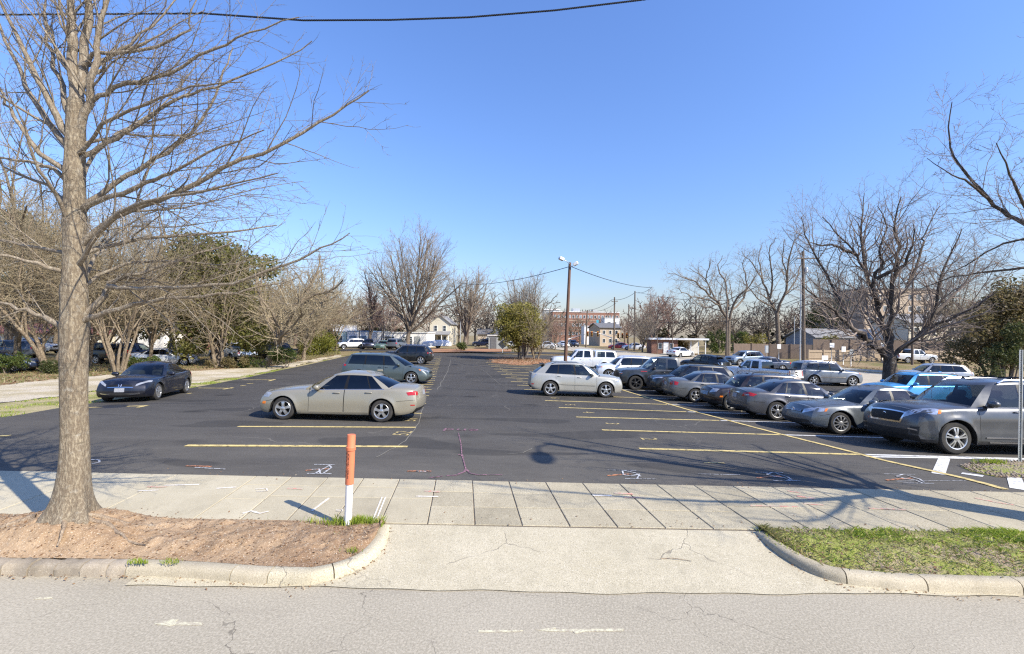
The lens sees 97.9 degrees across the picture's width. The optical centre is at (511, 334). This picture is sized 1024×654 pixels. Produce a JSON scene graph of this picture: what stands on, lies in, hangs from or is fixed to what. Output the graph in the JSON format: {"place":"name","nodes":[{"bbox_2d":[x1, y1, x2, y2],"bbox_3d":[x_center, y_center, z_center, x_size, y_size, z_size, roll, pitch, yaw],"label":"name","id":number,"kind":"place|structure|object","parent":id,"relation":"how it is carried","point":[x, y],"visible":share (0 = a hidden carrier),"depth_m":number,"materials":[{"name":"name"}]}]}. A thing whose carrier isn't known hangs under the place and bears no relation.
{"place":"outdoors","nodes":[
{"label":"outdoors","id":0,"kind":"place"},
{"bbox_2d":[0,0,644,20],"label":"overhead cable","id":1,"kind":"object","parent":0,"point":[432,18],"visible":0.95,"depth_m":9.49,"materials":[{"name":"black metal"}]},
{"bbox_2d":[431,349,510,351],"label":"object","id":2,"kind":"structure","parent":0,"point":[467,350],"depth_m":70.01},
{"bbox_2d":[433,263,503,349],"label":"bare tree","id":3,"kind":"object","parent":2,"relation":"on","point":[473,298],"visible":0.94,"depth_m":73.88,"materials":[{"name":"brown plant"}]},
{"bbox_2d":[0,576,1023,653],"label":"road","id":4,"kind":"structure","parent":0,"point":[61,615],"depth_m":4.04,"materials":[{"name":"grey asphalt"}]},
{"bbox_2d":[2,468,1023,600],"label":"sidewalk","id":5,"kind":"structure","parent":4,"relation":"on","point":[65,578],"depth_m":4.68,"materials":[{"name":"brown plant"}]},
{"bbox_2d":[126,524,1019,595],"bbox_3d":[0.619,2.558,5.187,9.100,0.081,1.416,1,0,0],"label":"driveway apron","id":6,"kind":"object","parent":4,"relation":"on","point":[533,559],"visible":0.58,"depth_m":4.99,"materials":[{"name":"concrete"}]},
{"bbox_2d":[0,471,1023,531],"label":"sidewalk","id":7,"kind":"structure","parent":0,"point":[541,504],"depth_m":6.65,"materials":[{"name":"concrete"}]},
{"bbox_2d":[0,336,1023,559],"bbox_3d":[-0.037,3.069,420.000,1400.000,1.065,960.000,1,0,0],"label":"ground","id":8,"kind":"structure","parent":0,"point":[51,356],"depth_m":63.80,"materials":[{"name":"brown soil"}]},
{"bbox_2d":[0,339,45,357],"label":"parked suv","id":9,"kind":"object","parent":8,"relation":"on","point":[26,348],"visible":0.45,"depth_m":41.58,"materials":[{"name":"blue metal"}]},
{"bbox_2d":[0,204,57,339],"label":"evergreen tree","id":10,"kind":"object","parent":8,"relation":"on","point":[8,333],"visible":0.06,"depth_m":45.71,"materials":[{"name":"green plant"}]},
{"bbox_2d":[0,255,109,349],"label":"bare tree","id":11,"kind":"object","parent":8,"relation":"on","point":[44,338],"visible":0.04,"depth_m":42.12,"materials":[{"name":"beige plant"}]},
{"bbox_2d":[0,153,122,332],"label":"bare tree","id":12,"kind":"object","parent":8,"relation":"on","point":[24,251],"visible":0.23,"depth_m":34.29,"materials":[{"name":"beige plant"}]},
{"bbox_2d":[0,65,138,355],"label":"bare tree","id":13,"kind":"object","parent":8,"relation":"on","point":[17,337],"visible":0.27,"depth_m":34.91,"materials":[{"name":"beige plant"}]},
{"bbox_2d":[0,163,198,366],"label":"bare tree","id":14,"kind":"object","parent":8,"relation":"on","point":[92,341],"visible":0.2,"depth_m":31.52,"materials":[{"name":"beige plant"}]},
{"bbox_2d":[0,357,284,384],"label":"leaf litter bed","id":15,"kind":"object","parent":8,"relation":"on","point":[216,368],"visible":0.12,"depth_m":31.45,"materials":[{"name":"brown plant"}]},
{"bbox_2d":[0,351,32,372],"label":"shrub","id":16,"kind":"object","parent":15,"relation":"on","point":[12,361],"visible":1,"depth_m":29.02,"materials":[{"name":"green plant"}]},
{"bbox_2d":[0,168,177,371],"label":"multi stem tree","id":17,"kind":"object","parent":15,"relation":"on","point":[38,350],"visible":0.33,"depth_m":29.37,"materials":[{"name":"beige plant"}]},
{"bbox_2d":[93,342,128,363],"bbox_3d":[-36.118,1.544,38.489,5.492,1.799,2.230,1,1,10],"label":"parked pickup","id":18,"kind":"object","parent":15,"relation":"on","point":[99,354],"visible":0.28,"depth_m":37.42,"materials":[{"name":"paint"}]},
{"bbox_2d":[0,187,222,371],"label":"multi stem tree","id":19,"kind":"object","parent":15,"relation":"on","point":[115,365],"visible":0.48,"depth_m":30.59,"materials":[{"name":"beige plant"}]},
{"bbox_2d":[51,165,261,349],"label":"bare tree","id":20,"kind":"object","parent":15,"relation":"on","point":[170,339],"visible":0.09,"depth_m":43.17,"materials":[{"name":"beige plant"}]},
{"bbox_2d":[129,348,199,364],"bbox_3d":[-29.123,1.811,37.494,4.742,1.448,2.160,0,0,-25],"label":"parked sedan","id":21,"kind":"object","parent":15,"relation":"on","point":[165,354],"visible":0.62,"depth_m":36.88,"materials":[{"name":"paint"}]},
{"bbox_2d":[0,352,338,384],"bbox_3d":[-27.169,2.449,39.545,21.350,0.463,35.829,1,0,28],"label":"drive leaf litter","id":22,"kind":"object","parent":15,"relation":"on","point":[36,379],"visible":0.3,"depth_m":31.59,"materials":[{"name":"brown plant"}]},
{"bbox_2d":[152,255,259,366],"bbox_3d":[-24.256,-2.103,37.087,7.529,9.792,7.818,1,0,0],"label":"bare tree","id":23,"kind":"object","parent":15,"relation":"on","point":[211,339],"visible":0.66,"depth_m":36.02,"materials":[{"name":"beige plant"}]},
{"bbox_2d":[203,354,249,367],"bbox_3d":[-22.563,2.184,35.433,3.570,1.437,1.413,1,0,0],"label":"undergrowth shrub","id":24,"kind":"object","parent":15,"relation":"on","point":[226,361],"visible":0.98,"depth_m":35.33,"materials":[{"name":"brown plant"}]},
{"bbox_2d":[294,329,340,354],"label":"hedge","id":25,"kind":"object","parent":15,"relation":"on","point":[325,344],"visible":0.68,"depth_m":53.73,"materials":[{"name":"green plant"}]},
{"bbox_2d":[116,318,183,348],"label":"white house","id":26,"kind":"structure","parent":8,"relation":"on","point":[161,342],"depth_m":58.00,"materials":[{"name":"grey"}]},
{"bbox_2d":[0,355,341,401],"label":"gravel drive","id":27,"kind":"structure","parent":8,"relation":"on","point":[27,390],"depth_m":24.05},
{"bbox_2d":[0,356,342,416],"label":"grass strip","id":28,"kind":"object","parent":8,"relation":"on","point":[29,408],"depth_m":15.78,"materials":[{"name":"plant"}]},
{"bbox_2d":[0,370,279,417],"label":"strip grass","id":29,"kind":"structure","parent":28,"relation":"on","point":[194,383],"depth_m":16.98,"materials":[{"name":"plant"}]},
{"bbox_2d":[267,346,297,367],"bbox_3d":[-18.735,1.856,36.263,2.163,1.963,1.792,1,0,0],"label":"shrub","id":30,"kind":"object","parent":28,"relation":"on","point":[290,354],"visible":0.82,"depth_m":36.14,"materials":[{"name":"green plant"}]},
{"bbox_2d":[91,198,255,360],"bbox_3d":[-28.866,-3.908,36.002,11.652,13.341,13.594,1,0,22],"label":"bare tree","id":31,"kind":"object","parent":8,"relation":"on","point":[151,337],"visible":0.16,"depth_m":35.96,"materials":[{"name":"beige plant"}]},
{"bbox_2d":[0,508,385,566],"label":"dirt verge","id":32,"kind":"structure","parent":8,"relation":"on","point":[39,533],"depth_m":5.10,"materials":[{"name":"brown soil"}]},
{"bbox_2d":[0,507,374,566],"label":"fallen leaves","id":33,"kind":"object","parent":32,"relation":"on","point":[9,515],"visible":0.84,"depth_m":5.22,"materials":[{"name":"brown plant"}]},
{"bbox_2d":[0,509,376,565],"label":"wood chips","id":34,"kind":"object","parent":32,"relation":"on","point":[218,540],"visible":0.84,"depth_m":5.22,"materials":[{"name":"brown wood"}]},
{"bbox_2d":[0,0,411,559],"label":"street tree","id":35,"kind":"object","parent":32,"relation":"on","point":[73,499],"visible":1,"depth_m":5.33,"materials":[{"name":"brown plant"}]},
{"bbox_2d":[127,513,386,564],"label":"grass tufts","id":36,"kind":"object","parent":32,"relation":"on","point":[357,519],"visible":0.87,"depth_m":5.73,"materials":[{"name":"green plant"}]},
{"bbox_2d":[344,434,355,525],"bbox_3d":[-2.099,1.916,5.762,0.126,1.258,0.126,2,0,0],"label":"marker post","id":37,"kind":"object","parent":32,"relation":"on","point":[350,461],"visible":0.91,"depth_m":5.72,"materials":[{"name":"orange plastic"}]},
{"bbox_2d":[157,228,284,365],"bbox_3d":[-24.805,-3.157,37.708,9.726,11.810,6.658,1,0,0],"label":"magnolia tree","id":38,"kind":"object","parent":8,"relation":"on","point":[242,343],"visible":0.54,"depth_m":36.93,"materials":[{"name":"green plant"}]},
{"bbox_2d":[216,239,358,367],"bbox_3d":[-18.703,-2.646,37.178,10.152,11.381,10.749,1,0,-35],"label":"leaning tree","id":39,"kind":"object","parent":8,"relation":"on","point":[280,335],"visible":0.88,"depth_m":36.77,"materials":[{"name":"beige plant"}]},
{"bbox_2d":[253,243,353,360],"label":"bare tree","id":40,"kind":"object","parent":8,"relation":"on","point":[312,333],"visible":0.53,"depth_m":44.57,"materials":[{"name":"beige plant"}]},
{"bbox_2d":[250,245,398,352],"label":"bare tree","id":41,"kind":"object","parent":8,"relation":"on","point":[357,301],"visible":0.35,"depth_m":57.73,"materials":[{"name":"beige plant"}]},
{"bbox_2d":[296,287,370,349],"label":"bare tree","id":42,"kind":"object","parent":8,"relation":"on","point":[342,327],"visible":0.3,"depth_m":65.40,"materials":[{"name":"beige plant"}]},
{"bbox_2d":[354,268,387,348],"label":"bare tree","id":43,"kind":"object","parent":8,"relation":"on","point":[372,300],"visible":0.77,"depth_m":76.78,"materials":[{"name":"brown plant"}]},
{"bbox_2d":[357,287,408,331],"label":"bare tree","id":44,"kind":"object","parent":8,"relation":"on","point":[390,320],"visible":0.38,"depth_m":87.58,"materials":[{"name":"brown plant"}]},
{"bbox_2d":[384,332,434,346],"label":"workshop","id":45,"kind":"structure","parent":8,"relation":"on","point":[419,338],"depth_m":84.40,"materials":[{"name":"white"}]},
{"bbox_2d":[353,213,473,343],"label":"bare tree","id":46,"kind":"object","parent":8,"relation":"on","point":[404,272],"visible":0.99,"depth_m":73.93,"materials":[{"name":"grey plant"}]},
{"bbox_2d":[428,315,457,344],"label":"cream house","id":47,"kind":"structure","parent":8,"relation":"on","point":[443,328],"depth_m":104.01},
{"bbox_2d":[0,253,1018,362],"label":"woods","id":48,"kind":"object","parent":8,"relation":"on","point":[719,325],"visible":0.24,"depth_m":107.60,"materials":[{"name":"brown plant"}]},
{"bbox_2d":[0,352,1023,491],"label":"parking lot","id":49,"kind":"structure","parent":8,"relation":"on","point":[478,417],"depth_m":10.74,"materials":[{"name":"black asphalt"}]},
{"bbox_2d":[96,361,191,400],"bbox_3d":[-14.741,1.792,18.165,2.085,1.434,4.556,1,-2,-17],"label":"parked sedan","id":50,"kind":"object","parent":49,"relation":"on","point":[154,380],"visible":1,"depth_m":17.09,"materials":[{"name":"paint"}]},
{"bbox_2d":[260,369,425,421],"bbox_3d":[-5.154,1.806,13.969,4.836,1.505,2.180,2,-2,0],"label":"parked sedan","id":51,"kind":"object","parent":49,"relation":"on","point":[380,397],"visible":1,"depth_m":13.10,"materials":[{"name":"paint"}]},
{"bbox_2d":[341,351,431,382],"bbox_3d":[-7.344,1.928,26.610,5.158,1.770,2.320,2,-1,0],"label":"parked minivan","id":52,"kind":"object","parent":49,"relation":"on","point":[395,367],"visible":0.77,"depth_m":25.75,"materials":[{"name":"paint"}]},
{"bbox_2d":[383,344,433,363],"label":"parked suv","id":53,"kind":"object","parent":49,"relation":"on","point":[420,354],"visible":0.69,"depth_m":41.55,"materials":[{"name":"paint"}]},
{"bbox_2d":[558,256,578,360],"bbox_3d":[4.549,-1.438,36.368,1.680,9.867,0.574,1,0,0],"label":"lamp pole","id":54,"kind":"object","parent":49,"relation":"on","point":[567,310],"visible":0.98,"depth_m":36.39,"materials":[{"name":"brown wood"}]},
{"bbox_2d":[528,361,621,397],"bbox_3d":[3.176,2.199,22.666,4.733,1.700,2.175,2,-1,-1],"label":"parked suv","id":55,"kind":"object","parent":49,"relation":"on","point":[552,378],"visible":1,"depth_m":21.80,"materials":[{"name":"paint"}]},
{"bbox_2d":[550,349,616,367],"bbox_3d":[6.387,2.240,39.990,5.947,1.954,2.360,2,1,0],"label":"suv","id":56,"kind":"object","parent":49,"relation":"on","point":[586,357],"visible":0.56,"depth_m":39.07,"materials":[{"name":"paint"}]},
{"bbox_2d":[593,355,655,374],"bbox_3d":[8.479,2.430,33.097,4.812,1.787,2.240,2,0,0],"label":"parked suv","id":57,"kind":"object","parent":49,"relation":"on","point":[621,361],"visible":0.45,"depth_m":32.31,"materials":[{"name":"paint"}]},
{"bbox_2d":[613,357,685,389],"bbox_3d":[9.232,2.328,27.146,5.926,1.983,2.390,2,-1,0],"label":"parked pickup","id":58,"kind":"object","parent":49,"relation":"on","point":[634,378],"visible":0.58,"depth_m":26.24,"materials":[{"name":"paint"}]},
{"bbox_2d":[646,364,736,395],"bbox_3d":[9.773,2.413,24.446,4.600,1.745,2.185,2,-1,0],"label":"parked suv","id":59,"kind":"object","parent":49,"relation":"on","point":[654,381],"visible":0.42,"depth_m":23.81,"materials":[{"name":"paint"}]},
{"bbox_2d":[662,370,738,401],"bbox_3d":[9.952,2.498,21.838,4.922,1.472,2.175,2,-1,0],"label":"parked sedan","id":60,"kind":"object","parent":49,"relation":"on","point":[690,385],"visible":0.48,"depth_m":21.14,"materials":[{"name":"paint"}]},
{"bbox_2d":[680,354,731,367],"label":"parked suv","id":61,"kind":"object","parent":49,"relation":"on","point":[708,359],"visible":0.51,"depth_m":41.47,"materials":[{"name":"black metal"}]},
{"bbox_2d":[699,370,803,410],"bbox_3d":[10.313,2.379,19.265,4.118,1.616,2.120,2,-1,0],"label":"parked suv","id":62,"kind":"object","parent":49,"relation":"on","point":[713,394],"visible":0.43,"depth_m":18.73,"materials":[{"name":"paint"}]},
{"bbox_2d":[726,359,803,379],"bbox_3d":[18.494,2.724,33.380,2.230,1.799,5.492,2,0,-30],"label":"parked pickup","id":63,"kind":"object","parent":49,"relation":"on","point":[754,365],"visible":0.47,"depth_m":32.82,"materials":[{"name":"paint"}]},
{"bbox_2d":[727,377,861,420],"bbox_3d":[10.727,2.367,16.710,4.832,1.495,2.190,2,-2,0],"label":"parked sedan","id":64,"kind":"object","parent":49,"relation":"on","point":[771,398],"visible":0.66,"depth_m":16.02,"materials":[{"name":"paint"}]},
{"bbox_2d":[788,360,862,385],"bbox_3d":[23.585,2.877,33.696,4.812,1.787,2.240,1,0,2],"label":"parked suv","id":65,"kind":"object","parent":49,"relation":"on","point":[815,372],"visible":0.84,"depth_m":32.84,"materials":[{"name":"paint"}]},
{"bbox_2d":[782,385,935,433],"bbox_3d":[11.111,2.291,14.021,4.648,1.448,2.108,2,-3,0],"label":"parked sedan","id":66,"kind":"object","parent":49,"relation":"on","point":[833,415],"visible":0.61,"depth_m":13.45,"materials":[{"name":"paint"}]},
{"bbox_2d":[858,371,957,399],"bbox_3d":[20.283,2.688,22.619,4.600,1.745,2.185,2,-1,0],"label":"parked suv","id":67,"kind":"object","parent":49,"relation":"on","point":[914,382],"visible":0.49,"depth_m":21.92,"materials":[{"name":"paint"}]},
{"bbox_2d":[863,376,1023,453],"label":"parked suv","id":68,"kind":"object","parent":49,"relation":"on","point":[979,410],"visible":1,"depth_m":10.70,"materials":[{"name":"paint"}]},
{"bbox_2d":[959,459,1023,478],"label":"pebble island ground","id":69,"kind":"structure","parent":49,"relation":"on","point":[1005,469],"depth_m":8.87,"materials":[{"name":"beige gravel"}]},
{"bbox_2d":[1018,350,1022,461],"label":"channel post","id":70,"kind":"object","parent":69,"relation":"on","point":[1020,413],"visible":0.98,"depth_m":9.75,"materials":[{"name":"metal"}]},
{"bbox_2d":[0,524,1023,595],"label":"kerb","id":71,"kind":"structure","parent":8,"relation":"on","point":[70,567],"depth_m":4.69,"materials":[{"name":"concrete"}]},
{"bbox_2d":[499,268,555,354],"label":"bare tree","id":72,"kind":"object","parent":8,"relation":"on","point":[531,300],"visible":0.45,"depth_m":59.32,"materials":[{"name":"grey plant"}]},
{"bbox_2d":[549,308,619,342],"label":"building","id":73,"kind":"structure","parent":8,"relation":"on","point":[596,314],"depth_m":177.84,"materials":[{"name":"red brick"}]},
{"bbox_2d":[587,323,621,345],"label":"house","id":74,"kind":"structure","parent":8,"relation":"on","point":[606,329],"depth_m":122.37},
{"bbox_2d":[265,323,979,347],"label":"undergrowth","id":75,"kind":"object","parent":8,"relation":"on","point":[664,333],"visible":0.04,"depth_m":110.48,"materials":[{"name":"brown plant"}]},
{"bbox_2d":[623,300,661,352],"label":"street sapling","id":76,"kind":"object","parent":8,"relation":"on","point":[641,330],"visible":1,"depth_m":75.13,"materials":[{"name":"brown plant"}]},
{"bbox_2d":[638,287,680,337],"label":"bare tree","id":77,"kind":"object","parent":8,"relation":"on","point":[658,312],"visible":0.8,"depth_m":85.83,"materials":[{"name":"grey plant"}]},
{"bbox_2d":[647,338,708,353],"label":"brick shed","id":78,"kind":"structure","parent":8,"relation":"on","point":[664,345],"depth_m":74.06,"materials":[{"name":"red"}]},
{"bbox_2d":[659,242,769,354],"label":"bare tree","id":79,"kind":"object","parent":8,"relation":"on","point":[725,288],"visible":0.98,"depth_m":71.46,"materials":[{"name":"brown plant"}]},
{"bbox_2d":[704,329,732,353],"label":"shrub","id":80,"kind":"object","parent":8,"relation":"on","point":[715,347],"visible":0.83,"depth_m":77.69,"materials":[{"name":"green plant"}]},
{"bbox_2d":[733,343,811,358],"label":"board fence","id":81,"kind":"object","parent":8,"relation":"on","point":[791,353],"visible":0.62,"depth_m":64.03,"materials":[{"name":"brown wood"}]},
{"bbox_2d":[731,218,824,343],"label":"bare tree","id":82,"kind":"object","parent":8,"relation":"on","point":[777,322],"visible":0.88,"depth_m":74.65,"materials":[{"name":"brown plant"}]},
{"bbox_2d":[796,251,814,359],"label":"utility pole","id":83,"kind":"object","parent":8,"relation":"on","point":[803,322],"visible":0.67,"depth_m":51.85,"materials":[{"name":"brown wood"}]},
{"bbox_2d":[801,298,851,328],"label":"evergreen tree","id":84,"kind":"object","parent":8,"relation":"on","point":[812,319],"visible":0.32,"depth_m":91.45,"materials":[{"name":"green plant"}]},
{"bbox_2d":[783,328,882,351],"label":"blue grey house","id":85,"kind":"structure","parent":8,"relation":"on","point":[789,337],"depth_m":83.97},
{"bbox_2d":[788,258,881,327],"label":"bare tree","id":86,"kind":"object","parent":8,"relation":"on","point":[819,295],"visible":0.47,"depth_m":88.39,"materials":[{"name":"grey plant"}]},
{"bbox_2d":[834,287,935,328],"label":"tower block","id":87,"kind":"structure","parent":8,"relation":"on","point":[883,309],"depth_m":97.07,"materials":[{"name":"grey"}]},
{"bbox_2d":[752,524,1023,576],"bbox_3d":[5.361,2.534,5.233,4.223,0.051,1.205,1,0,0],"label":"grass verge","id":88,"kind":"object","parent":8,"relation":"on","point":[910,562],"depth_m":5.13,"materials":[{"name":"plant"}]},
{"bbox_2d":[755,523,1023,577],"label":"straw","id":89,"kind":"object","parent":88,"relation":"on","point":[765,526],"visible":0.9,"depth_m":5.25,"materials":[{"name":"beige plant"}]},
{"bbox_2d":[766,529,1023,576],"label":"leaf scraps","id":90,"kind":"object","parent":88,"relation":"on","point":[961,552],"visible":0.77,"depth_m":5.19,"materials":[{"name":"plant"}]},
{"bbox_2d":[808,349,968,361],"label":"plank fence","id":91,"kind":"object","parent":8,"relation":"on","point":[816,355],"visible":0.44,"depth_m":60.47,"materials":[{"name":"wood"}]},
{"bbox_2d":[813,339,969,354],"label":"board fence","id":92,"kind":"object","parent":8,"relation":"on","point":[819,344],"visible":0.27,"depth_m":66.50,"materials":[{"name":"brown wood"}]},
{"bbox_2d":[771,155,1020,382],"bbox_3d":[24.061,-3.585,27.499,17.960,15.103,9.253,1,0,0],"label":"dark street tree","id":93,"kind":"object","parent":8,"relation":"on","point":[888,353],"visible":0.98,"depth_m":27.20,"materials":[{"name":"brown plant"}]},
{"bbox_2d":[867,314,960,343],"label":"cream building","id":94,"kind":"structure","parent":8,"relation":"on","point":[903,334],"depth_m":77.21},
{"bbox_2d":[896,349,937,362],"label":"parked pickup","id":95,"kind":"object","parent":8,"relation":"on","point":[905,355],"visible":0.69,"depth_m":57.60,"materials":[{"name":"paint"}]},
{"bbox_2d":[885,247,1013,316],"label":"bare tree","id":96,"kind":"object","parent":8,"relation":"on","point":[929,296],"visible":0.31,"depth_m":79.47,"materials":[{"name":"grey plant"}]},
{"bbox_2d":[893,22,1023,318],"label":"verge tree","id":97,"kind":"object","parent":8,"relation":"on","point":[1004,211],"visible":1,"depth_m":6.76,"materials":[{"name":"brown plant"}]},
{"bbox_2d":[915,269,1023,375],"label":"bare tree","id":98,"kind":"object","parent":8,"relation":"on","point":[957,338],"visible":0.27,"depth_m":43.09,"materials":[{"name":"beige plant"}]},
{"bbox_2d":[933,274,1023,376],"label":"ivy thicket","id":99,"kind":"object","parent":8,"relation":"on","point":[988,335],"visible":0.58,"depth_m":40.58,"materials":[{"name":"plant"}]},
{"bbox_2d":[973,320,1023,378],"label":"ivy thicket","id":100,"kind":"object","parent":8,"relation":"on","point":[1013,349],"visible":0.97,"depth_m":38.30,"materials":[{"name":"green plant"}]},
{"bbox_2d":[0,0,1023,341],"label":"sky","id":101,"kind":"structure","parent":0,"point":[616,141],"materials":[{"name":"blue"}]},
{"bbox_2d":[489,357,549,364],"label":"mulch bed","id":102,"kind":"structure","parent":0,"point":[520,363],"depth_m":47.19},
{"bbox_2d":[490,300,545,358],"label":"olive shrub tree","id":103,"kind":"object","parent":102,"relation":"on","point":[506,320],"visible":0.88,"depth_m":49.61,"materials":[{"name":"green plant"}]},
{"bbox_2d":[508,303,564,359],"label":"bare tree","id":104,"kind":"object","parent":102,"relation":"on","point":[533,352],"visible":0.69,"depth_m":49.96,"materials":[{"name":"beige plant"}]},
{"bbox_2d":[548,346,881,384],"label":"side street","id":105,"kind":"structure","parent":0,"point":[871,377],"depth_m":64.15,"materials":[{"name":"grey asphalt"}]},
{"bbox_2d":[725,350,763,365],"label":"parked suv","id":106,"kind":"object","parent":105,"relation":"on","point":[743,355],"visible":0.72,"depth_m":51.70,"materials":[{"name":"paint"}]},
{"bbox_2d":[898,363,973,379],"bbox_3d":[32.564,3.013,34.596,4.600,1.745,2.185,1,0,15],"label":"parked suv","id":107,"kind":"object","parent":105,"relation":"on","point":[958,370],"visible":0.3,"depth_m":33.76,"materials":[{"name":"paint"}]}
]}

